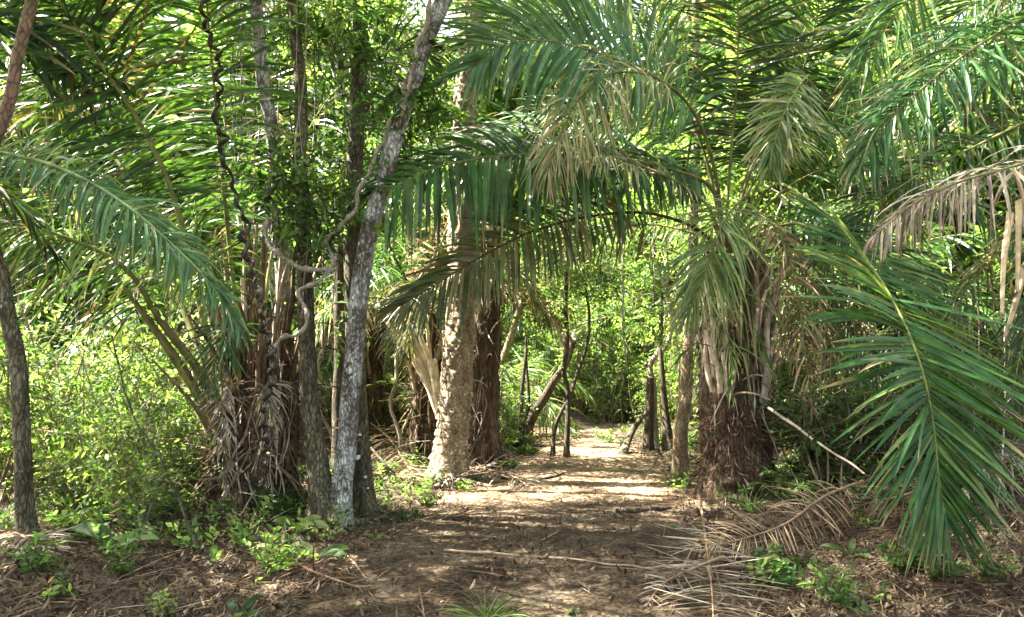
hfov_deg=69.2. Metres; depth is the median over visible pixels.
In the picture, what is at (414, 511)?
seedling
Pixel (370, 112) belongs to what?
hanging vine
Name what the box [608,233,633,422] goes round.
thin stem
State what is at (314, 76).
hanging vine
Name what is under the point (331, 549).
seedling
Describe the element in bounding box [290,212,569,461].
oil palm
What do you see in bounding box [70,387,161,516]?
stick
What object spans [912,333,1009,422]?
shrub
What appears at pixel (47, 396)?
shrub
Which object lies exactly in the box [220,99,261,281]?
thin stem
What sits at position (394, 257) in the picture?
thin stem
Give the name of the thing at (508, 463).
seedling
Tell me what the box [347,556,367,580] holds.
stick
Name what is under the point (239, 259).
forest tree
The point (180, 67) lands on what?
forest tree
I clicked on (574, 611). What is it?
seedling
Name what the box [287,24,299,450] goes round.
hanging vine
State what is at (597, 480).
path
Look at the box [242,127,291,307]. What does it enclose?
thin stem
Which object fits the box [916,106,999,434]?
thin stem
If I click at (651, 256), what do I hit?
hanging vine
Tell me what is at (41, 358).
shrub
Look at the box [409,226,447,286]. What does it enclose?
forest tree
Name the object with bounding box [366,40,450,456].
thin stem
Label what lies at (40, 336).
shrub
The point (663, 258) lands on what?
thin stem
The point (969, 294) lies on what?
oil palm
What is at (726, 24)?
forest tree
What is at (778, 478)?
fern
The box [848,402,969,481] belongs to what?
shrub
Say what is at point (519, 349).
oil palm
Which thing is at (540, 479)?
root
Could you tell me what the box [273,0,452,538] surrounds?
forest tree
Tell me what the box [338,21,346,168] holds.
hanging vine
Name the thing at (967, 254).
forest tree
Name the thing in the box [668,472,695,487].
seedling
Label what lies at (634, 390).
shrub
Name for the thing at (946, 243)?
palm tree
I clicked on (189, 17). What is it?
forest tree
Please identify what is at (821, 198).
forest tree
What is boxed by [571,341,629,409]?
shrub
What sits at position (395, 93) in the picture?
climbing vine
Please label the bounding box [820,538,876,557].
seedling
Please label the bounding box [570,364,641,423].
shrub
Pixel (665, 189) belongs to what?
forest tree
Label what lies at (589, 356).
shrub
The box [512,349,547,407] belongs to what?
shrub
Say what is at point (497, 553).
stick
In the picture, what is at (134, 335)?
shrub
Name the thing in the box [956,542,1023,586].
seedling
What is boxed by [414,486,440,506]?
seedling
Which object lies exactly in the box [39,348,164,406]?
shrub
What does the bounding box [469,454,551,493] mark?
fallen frond
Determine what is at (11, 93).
forest tree
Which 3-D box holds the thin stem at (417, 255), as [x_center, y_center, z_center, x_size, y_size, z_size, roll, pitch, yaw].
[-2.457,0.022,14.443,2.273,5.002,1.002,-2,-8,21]
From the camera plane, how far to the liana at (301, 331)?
6.87 m
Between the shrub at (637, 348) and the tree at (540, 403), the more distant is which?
the shrub at (637, 348)
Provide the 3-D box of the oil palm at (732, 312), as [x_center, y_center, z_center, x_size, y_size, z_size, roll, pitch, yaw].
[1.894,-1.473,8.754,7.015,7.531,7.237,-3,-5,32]
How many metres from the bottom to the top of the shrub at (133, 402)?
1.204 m
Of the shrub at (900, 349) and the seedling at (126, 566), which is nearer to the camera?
the seedling at (126, 566)
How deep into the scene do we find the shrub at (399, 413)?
14.01 m
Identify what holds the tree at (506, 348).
on the ground at (622, 434)
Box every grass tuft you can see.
[432,579,541,616]
[718,483,786,513]
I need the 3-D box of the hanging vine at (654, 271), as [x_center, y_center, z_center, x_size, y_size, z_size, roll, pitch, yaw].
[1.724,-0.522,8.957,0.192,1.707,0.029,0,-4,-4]
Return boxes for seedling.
[1,532,82,573]
[37,564,73,600]
[41,492,107,536]
[68,521,158,544]
[104,546,139,576]
[139,587,178,616]
[160,484,213,508]
[185,529,219,535]
[226,595,263,616]
[242,524,310,580]
[246,484,284,514]
[272,515,329,532]
[273,498,304,516]
[280,541,349,559]
[293,495,307,509]
[302,519,342,541]
[363,533,389,538]
[374,460,397,474]
[396,506,410,520]
[406,446,426,465]
[411,507,423,518]
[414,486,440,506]
[455,479,474,490]
[468,473,482,481]
[496,457,522,470]
[515,445,531,454]
[521,443,540,454]
[553,606,583,614]
[592,426,618,442]
[618,424,629,431]
[660,468,689,490]
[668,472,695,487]
[671,526,701,531]
[688,434,697,449]
[740,552,790,584]
[752,540,807,577]
[767,559,811,591]
[784,473,817,488]
[789,550,817,566]
[797,562,871,616]
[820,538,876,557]
[846,504,877,526]
[868,579,893,603]
[876,535,924,573]
[876,539,947,569]
[908,537,970,583]
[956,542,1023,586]
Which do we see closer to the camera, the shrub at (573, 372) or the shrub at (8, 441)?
the shrub at (8, 441)
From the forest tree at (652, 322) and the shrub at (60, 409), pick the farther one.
the forest tree at (652, 322)
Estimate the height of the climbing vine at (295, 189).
1.563 m
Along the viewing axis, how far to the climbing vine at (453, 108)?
9.37 m
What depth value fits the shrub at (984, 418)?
7.59 m
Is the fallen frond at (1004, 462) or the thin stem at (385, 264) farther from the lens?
the thin stem at (385, 264)
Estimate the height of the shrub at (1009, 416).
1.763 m
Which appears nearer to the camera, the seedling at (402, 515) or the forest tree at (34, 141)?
the seedling at (402, 515)
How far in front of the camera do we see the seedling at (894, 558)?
5.11 m
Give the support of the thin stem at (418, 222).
on the ground at (622, 434)
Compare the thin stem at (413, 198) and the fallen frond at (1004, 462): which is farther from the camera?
the thin stem at (413, 198)
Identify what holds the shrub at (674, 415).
on the ground at (622, 434)
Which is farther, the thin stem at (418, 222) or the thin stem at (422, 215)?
the thin stem at (418, 222)
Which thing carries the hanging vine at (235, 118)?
hanging from the oil palm at (208, 383)
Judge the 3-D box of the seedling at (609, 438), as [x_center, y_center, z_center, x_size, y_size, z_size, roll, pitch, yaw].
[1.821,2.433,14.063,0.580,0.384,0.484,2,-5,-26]
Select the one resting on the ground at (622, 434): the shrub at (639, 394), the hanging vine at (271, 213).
the shrub at (639, 394)
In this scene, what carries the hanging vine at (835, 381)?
hanging from the oil palm at (732, 312)
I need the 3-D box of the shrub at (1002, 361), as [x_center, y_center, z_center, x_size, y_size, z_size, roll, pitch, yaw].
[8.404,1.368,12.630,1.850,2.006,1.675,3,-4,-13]
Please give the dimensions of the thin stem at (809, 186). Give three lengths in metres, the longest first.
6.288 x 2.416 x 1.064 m
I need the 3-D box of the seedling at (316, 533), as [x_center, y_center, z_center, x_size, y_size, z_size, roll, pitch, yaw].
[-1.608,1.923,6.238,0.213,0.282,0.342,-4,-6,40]
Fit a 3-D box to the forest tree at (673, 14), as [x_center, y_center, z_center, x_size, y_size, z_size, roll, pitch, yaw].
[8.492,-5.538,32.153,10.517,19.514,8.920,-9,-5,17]
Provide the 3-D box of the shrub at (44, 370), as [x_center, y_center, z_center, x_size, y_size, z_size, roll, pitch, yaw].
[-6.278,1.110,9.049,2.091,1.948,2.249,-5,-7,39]
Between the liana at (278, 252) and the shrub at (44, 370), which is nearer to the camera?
the liana at (278, 252)
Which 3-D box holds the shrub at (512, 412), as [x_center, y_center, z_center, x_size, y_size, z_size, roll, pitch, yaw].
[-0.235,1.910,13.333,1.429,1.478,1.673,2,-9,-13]
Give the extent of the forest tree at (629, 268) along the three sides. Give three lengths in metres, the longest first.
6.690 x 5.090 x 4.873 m
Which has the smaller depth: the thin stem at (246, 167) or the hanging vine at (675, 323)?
the hanging vine at (675, 323)
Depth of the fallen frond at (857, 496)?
7.79 m
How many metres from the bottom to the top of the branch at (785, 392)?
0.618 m
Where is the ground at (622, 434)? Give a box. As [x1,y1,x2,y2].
[0,385,1023,616]
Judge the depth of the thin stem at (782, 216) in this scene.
13.48 m
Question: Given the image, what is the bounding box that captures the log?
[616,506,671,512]
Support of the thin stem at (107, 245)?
on the ground at (622, 434)
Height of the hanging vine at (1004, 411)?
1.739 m
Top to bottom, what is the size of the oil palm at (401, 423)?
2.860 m
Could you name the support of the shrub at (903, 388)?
on the ground at (622, 434)
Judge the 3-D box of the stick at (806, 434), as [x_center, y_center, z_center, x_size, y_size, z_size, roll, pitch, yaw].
[3.019,1.312,7.463,0.088,0.607,0.980,4,-6,-43]
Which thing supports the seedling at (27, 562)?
on the ground at (622, 434)
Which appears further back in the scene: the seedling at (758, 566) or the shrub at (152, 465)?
the shrub at (152, 465)
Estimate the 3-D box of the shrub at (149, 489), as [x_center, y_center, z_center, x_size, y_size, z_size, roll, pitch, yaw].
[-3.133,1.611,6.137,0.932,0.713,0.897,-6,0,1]
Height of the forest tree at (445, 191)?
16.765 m
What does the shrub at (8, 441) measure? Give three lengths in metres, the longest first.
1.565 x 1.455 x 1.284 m
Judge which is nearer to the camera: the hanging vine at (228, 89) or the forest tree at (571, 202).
the hanging vine at (228, 89)
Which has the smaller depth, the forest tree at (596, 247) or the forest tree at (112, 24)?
the forest tree at (112, 24)
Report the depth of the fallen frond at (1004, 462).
7.13 m
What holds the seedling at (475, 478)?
on the ground at (622, 434)
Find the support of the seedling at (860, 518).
on the ground at (622, 434)
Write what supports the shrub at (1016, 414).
on the ground at (622, 434)
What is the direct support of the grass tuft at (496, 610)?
on the path
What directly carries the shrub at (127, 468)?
on the ground at (622, 434)
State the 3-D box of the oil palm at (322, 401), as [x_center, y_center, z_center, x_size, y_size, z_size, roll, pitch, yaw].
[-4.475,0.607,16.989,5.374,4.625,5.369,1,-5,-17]
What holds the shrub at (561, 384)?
on the ground at (622, 434)
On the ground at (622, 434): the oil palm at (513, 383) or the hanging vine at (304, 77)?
the oil palm at (513, 383)
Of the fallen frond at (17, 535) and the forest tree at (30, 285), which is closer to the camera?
the fallen frond at (17, 535)
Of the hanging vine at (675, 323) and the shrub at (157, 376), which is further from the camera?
the hanging vine at (675, 323)
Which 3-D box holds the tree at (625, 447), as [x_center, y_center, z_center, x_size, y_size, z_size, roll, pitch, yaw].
[2.029,2.156,12.594,0.227,0.821,0.886,-3,-5,38]
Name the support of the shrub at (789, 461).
on the ground at (622, 434)
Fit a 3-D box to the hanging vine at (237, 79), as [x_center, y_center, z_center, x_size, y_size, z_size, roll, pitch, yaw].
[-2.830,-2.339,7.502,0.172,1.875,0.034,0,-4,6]
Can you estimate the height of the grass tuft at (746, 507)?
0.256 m
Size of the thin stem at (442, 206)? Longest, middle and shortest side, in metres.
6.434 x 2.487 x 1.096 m
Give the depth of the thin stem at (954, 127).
12.20 m
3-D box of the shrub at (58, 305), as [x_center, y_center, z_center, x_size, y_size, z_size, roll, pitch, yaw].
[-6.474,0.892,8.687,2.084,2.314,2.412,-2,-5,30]
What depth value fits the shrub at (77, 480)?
6.64 m
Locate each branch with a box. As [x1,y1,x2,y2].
[370,447,403,479]
[782,390,872,447]
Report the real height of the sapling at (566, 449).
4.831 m
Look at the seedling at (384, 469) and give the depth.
9.42 m
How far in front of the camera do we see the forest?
39.98 m
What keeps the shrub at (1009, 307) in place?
on the ground at (622, 434)
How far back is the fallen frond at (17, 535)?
5.38 m
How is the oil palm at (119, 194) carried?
on the ground at (622, 434)
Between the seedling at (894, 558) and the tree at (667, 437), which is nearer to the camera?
the seedling at (894, 558)
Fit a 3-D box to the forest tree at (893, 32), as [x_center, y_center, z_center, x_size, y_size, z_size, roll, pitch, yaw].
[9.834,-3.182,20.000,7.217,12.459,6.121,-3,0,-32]
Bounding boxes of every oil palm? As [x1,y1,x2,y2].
[0,0,254,380]
[0,0,467,513]
[0,200,332,445]
[1,209,209,380]
[239,230,399,424]
[269,256,445,439]
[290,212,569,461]
[318,0,1023,577]
[322,350,410,435]
[364,90,633,470]
[372,265,559,369]
[400,1,592,490]
[498,347,597,440]
[503,336,550,392]
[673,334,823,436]
[801,0,1023,426]
[810,237,1023,418]
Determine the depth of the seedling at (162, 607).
4.38 m
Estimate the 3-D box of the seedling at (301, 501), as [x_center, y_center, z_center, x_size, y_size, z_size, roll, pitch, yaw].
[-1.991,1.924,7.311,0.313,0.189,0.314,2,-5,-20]
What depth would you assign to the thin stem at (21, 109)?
12.66 m
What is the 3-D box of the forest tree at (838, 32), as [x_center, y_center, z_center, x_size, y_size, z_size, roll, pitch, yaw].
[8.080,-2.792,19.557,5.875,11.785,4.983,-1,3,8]
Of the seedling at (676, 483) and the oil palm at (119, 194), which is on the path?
the seedling at (676, 483)
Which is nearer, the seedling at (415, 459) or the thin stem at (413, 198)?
the seedling at (415, 459)
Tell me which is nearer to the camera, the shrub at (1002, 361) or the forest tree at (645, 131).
the shrub at (1002, 361)
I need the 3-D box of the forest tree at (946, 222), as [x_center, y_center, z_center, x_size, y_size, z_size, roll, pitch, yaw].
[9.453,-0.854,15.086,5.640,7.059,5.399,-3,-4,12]
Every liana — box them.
[198,0,250,234]
[226,13,251,134]
[237,229,277,508]
[262,166,335,272]
[273,82,405,347]
[399,0,431,116]
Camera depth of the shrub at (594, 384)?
21.05 m
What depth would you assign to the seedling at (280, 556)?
5.37 m
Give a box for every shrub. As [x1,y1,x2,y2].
[0,284,154,503]
[0,290,73,459]
[0,301,58,366]
[0,316,62,387]
[0,326,86,449]
[0,332,136,472]
[0,333,70,448]
[0,347,161,496]
[0,388,93,486]
[0,391,110,499]
[0,408,145,510]
[31,345,127,446]
[33,438,119,515]
[36,386,216,527]
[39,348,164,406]
[46,286,212,466]
[53,329,206,496]
[60,320,209,468]
[63,348,208,485]
[65,384,199,501]
[68,445,195,521]
[70,452,195,542]
[80,319,208,476]
[88,265,296,467]
[379,329,409,433]
[499,376,537,446]
[500,317,545,400]
[510,303,578,403]
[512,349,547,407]
[514,307,619,415]
[527,341,574,406]
[537,296,601,365]
[541,353,584,408]
[546,293,649,419]
[552,354,599,412]
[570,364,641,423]
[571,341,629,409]
[571,354,610,414]
[576,353,640,412]
[581,318,663,413]
[599,305,647,408]
[600,358,656,421]
[604,314,693,379]
[626,360,698,432]
[627,296,682,397]
[636,316,698,429]
[637,356,697,417]
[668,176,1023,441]
[755,374,930,497]
[757,366,911,494]
[759,387,876,492]
[782,365,885,409]
[799,370,880,456]
[816,386,1001,468]
[825,312,974,465]
[841,339,1022,489]
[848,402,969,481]
[870,301,1023,494]
[871,321,983,373]
[879,401,1023,492]
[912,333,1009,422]
[966,274,1023,393]
[976,339,1019,434]
[982,346,1023,448]
[983,330,1023,394]
[996,381,1023,452]
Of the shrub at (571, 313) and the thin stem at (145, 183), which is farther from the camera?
the shrub at (571, 313)
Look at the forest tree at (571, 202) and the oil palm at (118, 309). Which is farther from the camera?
the forest tree at (571, 202)
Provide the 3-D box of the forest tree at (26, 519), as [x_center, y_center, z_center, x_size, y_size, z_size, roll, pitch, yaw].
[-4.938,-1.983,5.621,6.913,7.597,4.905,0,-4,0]
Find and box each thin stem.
[0,57,59,316]
[27,184,131,352]
[69,81,150,372]
[113,128,168,342]
[157,153,256,335]
[196,145,269,290]
[198,77,247,345]
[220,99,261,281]
[226,96,364,445]
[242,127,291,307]
[311,179,333,426]
[314,123,372,425]
[365,207,425,432]
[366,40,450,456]
[369,126,438,342]
[371,205,414,369]
[396,82,453,277]
[399,129,519,272]
[401,154,446,211]
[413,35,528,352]
[413,138,431,260]
[592,194,644,419]
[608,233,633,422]
[636,196,668,412]
[670,209,696,414]
[746,112,808,436]
[751,181,858,385]
[793,174,838,382]
[806,52,856,386]
[816,188,858,383]
[822,128,871,392]
[852,118,969,391]
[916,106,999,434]
[921,107,1022,424]
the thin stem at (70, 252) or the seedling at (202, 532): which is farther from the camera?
the thin stem at (70, 252)
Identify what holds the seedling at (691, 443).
on the ground at (622, 434)
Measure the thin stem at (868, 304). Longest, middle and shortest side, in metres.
5.153 x 1.917 x 0.844 m
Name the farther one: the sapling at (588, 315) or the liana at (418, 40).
the sapling at (588, 315)
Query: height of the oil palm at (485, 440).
5.655 m
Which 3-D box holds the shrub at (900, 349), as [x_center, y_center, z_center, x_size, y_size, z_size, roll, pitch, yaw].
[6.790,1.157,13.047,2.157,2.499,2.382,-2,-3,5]
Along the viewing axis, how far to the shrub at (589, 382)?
21.11 m
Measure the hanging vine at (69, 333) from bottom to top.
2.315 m
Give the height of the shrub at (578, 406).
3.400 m
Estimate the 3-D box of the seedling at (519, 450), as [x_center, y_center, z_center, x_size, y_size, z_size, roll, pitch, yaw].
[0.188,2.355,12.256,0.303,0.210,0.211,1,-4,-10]
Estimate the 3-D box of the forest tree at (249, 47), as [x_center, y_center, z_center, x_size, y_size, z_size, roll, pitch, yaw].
[-9.174,-2.584,19.715,5.246,11.300,6.185,6,0,-11]
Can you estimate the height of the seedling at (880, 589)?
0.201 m
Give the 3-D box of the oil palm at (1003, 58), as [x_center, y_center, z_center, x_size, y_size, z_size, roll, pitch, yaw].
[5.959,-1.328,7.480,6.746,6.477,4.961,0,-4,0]
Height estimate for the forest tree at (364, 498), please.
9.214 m
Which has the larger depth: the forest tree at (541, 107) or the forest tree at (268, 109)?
the forest tree at (541, 107)
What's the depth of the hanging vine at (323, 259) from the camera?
8.44 m
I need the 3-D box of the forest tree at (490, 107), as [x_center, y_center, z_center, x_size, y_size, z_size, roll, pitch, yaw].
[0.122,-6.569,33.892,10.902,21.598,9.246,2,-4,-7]
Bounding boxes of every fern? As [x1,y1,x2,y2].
[206,460,307,522]
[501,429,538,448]
[740,465,830,498]
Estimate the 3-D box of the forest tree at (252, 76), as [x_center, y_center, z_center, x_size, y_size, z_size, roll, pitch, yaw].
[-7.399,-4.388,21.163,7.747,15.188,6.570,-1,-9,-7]
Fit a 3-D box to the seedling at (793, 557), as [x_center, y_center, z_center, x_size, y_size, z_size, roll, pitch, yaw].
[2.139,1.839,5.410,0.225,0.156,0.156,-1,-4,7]
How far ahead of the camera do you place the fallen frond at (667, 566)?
4.95 m
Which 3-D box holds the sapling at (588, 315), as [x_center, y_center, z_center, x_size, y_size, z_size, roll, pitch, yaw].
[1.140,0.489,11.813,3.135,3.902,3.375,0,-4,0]
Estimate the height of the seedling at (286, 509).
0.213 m
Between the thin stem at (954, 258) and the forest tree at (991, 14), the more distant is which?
the forest tree at (991, 14)
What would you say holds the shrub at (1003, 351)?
on the ground at (622, 434)
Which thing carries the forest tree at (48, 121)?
on the ground at (622, 434)
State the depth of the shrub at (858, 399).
7.85 m
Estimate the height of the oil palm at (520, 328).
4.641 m
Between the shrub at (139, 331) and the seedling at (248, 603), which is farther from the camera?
the shrub at (139, 331)
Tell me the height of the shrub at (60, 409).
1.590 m
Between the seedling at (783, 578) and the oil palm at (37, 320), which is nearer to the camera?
the seedling at (783, 578)
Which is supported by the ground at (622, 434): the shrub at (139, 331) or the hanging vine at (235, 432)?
the shrub at (139, 331)
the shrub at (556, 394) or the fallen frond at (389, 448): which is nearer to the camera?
the fallen frond at (389, 448)
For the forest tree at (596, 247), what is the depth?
33.32 m
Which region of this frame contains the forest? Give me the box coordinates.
[239,138,620,391]
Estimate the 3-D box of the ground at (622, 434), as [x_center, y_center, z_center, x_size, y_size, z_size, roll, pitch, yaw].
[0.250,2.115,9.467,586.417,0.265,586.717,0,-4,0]
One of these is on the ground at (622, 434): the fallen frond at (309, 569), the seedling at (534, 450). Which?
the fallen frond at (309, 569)
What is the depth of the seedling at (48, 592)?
4.55 m
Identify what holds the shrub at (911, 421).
on the ground at (622, 434)
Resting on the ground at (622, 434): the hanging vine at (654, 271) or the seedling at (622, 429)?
the seedling at (622, 429)
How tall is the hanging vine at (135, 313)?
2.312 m
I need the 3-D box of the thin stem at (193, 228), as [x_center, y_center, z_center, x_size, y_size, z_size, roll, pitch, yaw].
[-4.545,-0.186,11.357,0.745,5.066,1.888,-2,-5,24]
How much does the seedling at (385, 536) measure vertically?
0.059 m
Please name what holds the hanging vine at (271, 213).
hanging from the forest tree at (268, 109)
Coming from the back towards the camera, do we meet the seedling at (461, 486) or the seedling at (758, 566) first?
the seedling at (461, 486)
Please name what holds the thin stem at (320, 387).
on the ground at (622, 434)
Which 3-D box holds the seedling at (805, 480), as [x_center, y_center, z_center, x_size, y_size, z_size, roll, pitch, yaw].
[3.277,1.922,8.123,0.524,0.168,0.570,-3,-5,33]
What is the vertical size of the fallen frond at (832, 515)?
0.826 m
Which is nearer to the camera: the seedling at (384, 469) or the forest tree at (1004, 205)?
the seedling at (384, 469)
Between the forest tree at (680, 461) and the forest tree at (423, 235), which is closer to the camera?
the forest tree at (680, 461)
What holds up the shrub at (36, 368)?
on the ground at (622, 434)
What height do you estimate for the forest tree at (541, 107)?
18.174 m
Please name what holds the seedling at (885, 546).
on the ground at (622, 434)
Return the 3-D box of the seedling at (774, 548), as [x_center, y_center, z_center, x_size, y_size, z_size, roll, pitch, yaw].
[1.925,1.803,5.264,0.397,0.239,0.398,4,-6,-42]
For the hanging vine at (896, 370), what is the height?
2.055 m
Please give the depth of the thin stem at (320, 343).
15.11 m
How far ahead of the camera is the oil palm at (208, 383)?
7.07 m
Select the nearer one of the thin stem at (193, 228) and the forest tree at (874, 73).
the thin stem at (193, 228)
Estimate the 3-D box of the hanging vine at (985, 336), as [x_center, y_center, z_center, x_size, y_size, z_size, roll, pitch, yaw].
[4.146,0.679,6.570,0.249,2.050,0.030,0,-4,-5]
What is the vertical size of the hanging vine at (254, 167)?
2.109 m
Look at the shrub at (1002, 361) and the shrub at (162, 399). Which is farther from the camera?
the shrub at (1002, 361)
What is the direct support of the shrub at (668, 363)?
on the ground at (622, 434)
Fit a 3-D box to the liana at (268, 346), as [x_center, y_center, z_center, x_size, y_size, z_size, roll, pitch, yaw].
[-2.278,0.589,6.822,0.365,2.572,0.617,0,-4,0]
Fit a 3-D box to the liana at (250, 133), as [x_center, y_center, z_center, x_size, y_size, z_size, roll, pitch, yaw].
[-2.628,-2.264,7.138,0.300,1.228,0.101,-2,-5,28]
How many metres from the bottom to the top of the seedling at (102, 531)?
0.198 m
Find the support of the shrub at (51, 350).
on the ground at (622, 434)
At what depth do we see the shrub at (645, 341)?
20.83 m
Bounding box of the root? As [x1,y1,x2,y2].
[494,472,563,481]
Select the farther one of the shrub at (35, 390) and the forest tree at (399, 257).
the forest tree at (399, 257)
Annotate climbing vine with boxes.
[207,120,380,278]
[257,0,423,124]
[284,86,408,367]
[333,33,461,190]
[348,0,470,158]
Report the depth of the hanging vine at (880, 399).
7.55 m
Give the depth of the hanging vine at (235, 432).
6.93 m
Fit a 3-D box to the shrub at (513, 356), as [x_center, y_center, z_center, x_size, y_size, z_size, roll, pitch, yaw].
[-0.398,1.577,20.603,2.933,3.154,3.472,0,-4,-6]
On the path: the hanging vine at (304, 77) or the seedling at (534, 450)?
the seedling at (534, 450)
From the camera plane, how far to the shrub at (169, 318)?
9.49 m
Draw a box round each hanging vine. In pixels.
[65,262,71,438]
[131,264,136,381]
[224,37,234,145]
[228,7,238,166]
[230,344,240,492]
[234,30,245,179]
[236,0,241,189]
[252,86,258,236]
[263,320,273,504]
[269,0,283,333]
[272,183,281,484]
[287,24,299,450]
[294,0,307,234]
[296,0,307,313]
[308,23,315,181]
[314,56,324,325]
[321,0,333,358]
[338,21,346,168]
[367,41,371,145]
[561,236,573,359]
[594,247,607,392]
[621,236,626,357]
[648,201,659,335]
[650,204,654,306]
[664,223,679,393]
[818,302,825,451]
[833,317,841,465]
[873,323,883,482]
[888,294,898,485]
[973,270,988,502]
[973,281,979,460]
[997,313,1006,504]
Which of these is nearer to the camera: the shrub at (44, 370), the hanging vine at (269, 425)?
the hanging vine at (269, 425)
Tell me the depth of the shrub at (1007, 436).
7.73 m
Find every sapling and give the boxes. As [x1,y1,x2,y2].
[496,181,636,457]
[499,214,683,455]
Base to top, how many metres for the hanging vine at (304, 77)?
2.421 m
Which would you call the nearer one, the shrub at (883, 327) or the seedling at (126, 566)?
the seedling at (126, 566)
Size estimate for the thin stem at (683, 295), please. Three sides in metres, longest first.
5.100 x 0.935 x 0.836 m
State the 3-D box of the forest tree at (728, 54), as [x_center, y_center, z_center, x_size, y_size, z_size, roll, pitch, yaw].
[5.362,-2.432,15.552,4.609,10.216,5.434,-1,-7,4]
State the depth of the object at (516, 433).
13.04 m
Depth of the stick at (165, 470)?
6.15 m
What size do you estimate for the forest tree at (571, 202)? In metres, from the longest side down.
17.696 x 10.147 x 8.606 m
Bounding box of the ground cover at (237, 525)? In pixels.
[0,419,1023,562]
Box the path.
[211,411,775,616]
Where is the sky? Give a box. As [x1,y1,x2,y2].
[123,0,1020,309]
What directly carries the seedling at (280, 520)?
on the ground at (622, 434)
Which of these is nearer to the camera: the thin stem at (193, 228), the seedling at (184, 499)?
the seedling at (184, 499)
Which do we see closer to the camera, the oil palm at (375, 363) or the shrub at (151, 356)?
the shrub at (151, 356)
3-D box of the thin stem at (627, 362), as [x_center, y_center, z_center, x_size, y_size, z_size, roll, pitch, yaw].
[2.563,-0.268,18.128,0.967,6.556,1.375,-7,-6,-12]
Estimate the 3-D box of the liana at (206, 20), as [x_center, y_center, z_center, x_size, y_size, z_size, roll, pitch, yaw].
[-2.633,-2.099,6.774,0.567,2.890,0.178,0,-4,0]
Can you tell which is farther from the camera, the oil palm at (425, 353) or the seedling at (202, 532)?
the oil palm at (425, 353)
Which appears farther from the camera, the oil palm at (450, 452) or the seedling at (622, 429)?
the seedling at (622, 429)
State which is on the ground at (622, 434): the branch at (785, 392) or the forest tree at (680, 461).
the forest tree at (680, 461)
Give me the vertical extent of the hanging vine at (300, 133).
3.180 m
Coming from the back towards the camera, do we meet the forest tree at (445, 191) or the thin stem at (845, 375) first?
the forest tree at (445, 191)
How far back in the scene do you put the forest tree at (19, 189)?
14.47 m
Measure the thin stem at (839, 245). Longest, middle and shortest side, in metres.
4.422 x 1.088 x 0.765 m
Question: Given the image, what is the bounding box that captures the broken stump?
[641,377,654,450]
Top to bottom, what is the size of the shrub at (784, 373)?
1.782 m
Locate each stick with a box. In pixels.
[34,429,216,439]
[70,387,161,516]
[111,336,198,549]
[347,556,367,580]
[444,549,654,570]
[767,407,864,473]
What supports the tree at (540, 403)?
on the ground at (622, 434)
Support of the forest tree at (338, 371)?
on the ground at (622, 434)
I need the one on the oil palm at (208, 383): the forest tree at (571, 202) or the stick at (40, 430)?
the stick at (40, 430)
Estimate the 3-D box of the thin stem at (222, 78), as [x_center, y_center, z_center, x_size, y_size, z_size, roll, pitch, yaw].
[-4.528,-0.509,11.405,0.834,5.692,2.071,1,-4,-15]
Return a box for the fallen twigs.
[0,435,1023,616]
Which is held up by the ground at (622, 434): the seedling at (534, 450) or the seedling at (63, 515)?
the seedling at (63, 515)
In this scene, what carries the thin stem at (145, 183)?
on the ground at (622, 434)
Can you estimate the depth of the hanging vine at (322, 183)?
7.95 m
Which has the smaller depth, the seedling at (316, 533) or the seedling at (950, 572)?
the seedling at (950, 572)
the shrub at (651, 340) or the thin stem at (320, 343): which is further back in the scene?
the shrub at (651, 340)
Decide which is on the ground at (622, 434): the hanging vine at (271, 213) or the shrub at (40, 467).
the shrub at (40, 467)
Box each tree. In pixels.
[0,0,81,145]
[0,0,192,403]
[0,41,54,323]
[0,90,207,349]
[0,246,41,544]
[1,1,135,354]
[3,4,196,336]
[12,192,240,371]
[68,3,263,293]
[72,3,278,322]
[111,151,269,321]
[178,0,386,360]
[239,0,427,306]
[241,0,447,360]
[249,0,468,332]
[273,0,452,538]
[308,0,592,523]
[330,0,445,475]
[370,39,453,292]
[390,39,545,342]
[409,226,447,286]
[414,56,564,353]
[424,0,636,357]
[484,59,605,386]
[498,228,628,384]
[500,253,658,446]
[502,232,560,384]
[519,66,629,326]
[571,191,714,451]
[572,151,644,307]
[573,192,625,312]
[573,226,715,446]
[589,114,790,414]
[589,201,688,395]
[601,0,736,260]
[601,63,732,369]
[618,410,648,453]
[620,128,827,379]
[670,0,824,477]
[671,0,884,401]
[684,1,776,74]
[725,0,913,367]
[726,119,1008,387]
[778,0,961,380]
[818,24,981,335]
[828,3,1023,437]
[866,106,1023,428]
[939,0,1023,84]
[941,114,1023,368]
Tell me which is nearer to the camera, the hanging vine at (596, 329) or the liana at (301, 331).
the liana at (301, 331)
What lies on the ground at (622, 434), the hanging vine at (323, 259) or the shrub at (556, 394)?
the shrub at (556, 394)
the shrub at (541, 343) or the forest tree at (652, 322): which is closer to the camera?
the forest tree at (652, 322)
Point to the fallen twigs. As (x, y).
(475, 595)
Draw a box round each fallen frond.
[0,519,84,559]
[277,541,374,596]
[369,418,434,486]
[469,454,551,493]
[621,500,793,616]
[637,555,724,607]
[677,465,863,559]
[775,389,858,500]
[818,455,986,533]
[957,434,1023,513]
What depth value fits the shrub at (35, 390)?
7.65 m
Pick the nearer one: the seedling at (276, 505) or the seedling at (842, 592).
the seedling at (842, 592)
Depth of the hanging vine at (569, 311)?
11.03 m
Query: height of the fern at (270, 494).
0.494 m
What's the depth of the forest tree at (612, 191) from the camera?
33.38 m
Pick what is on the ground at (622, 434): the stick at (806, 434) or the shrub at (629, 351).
the shrub at (629, 351)

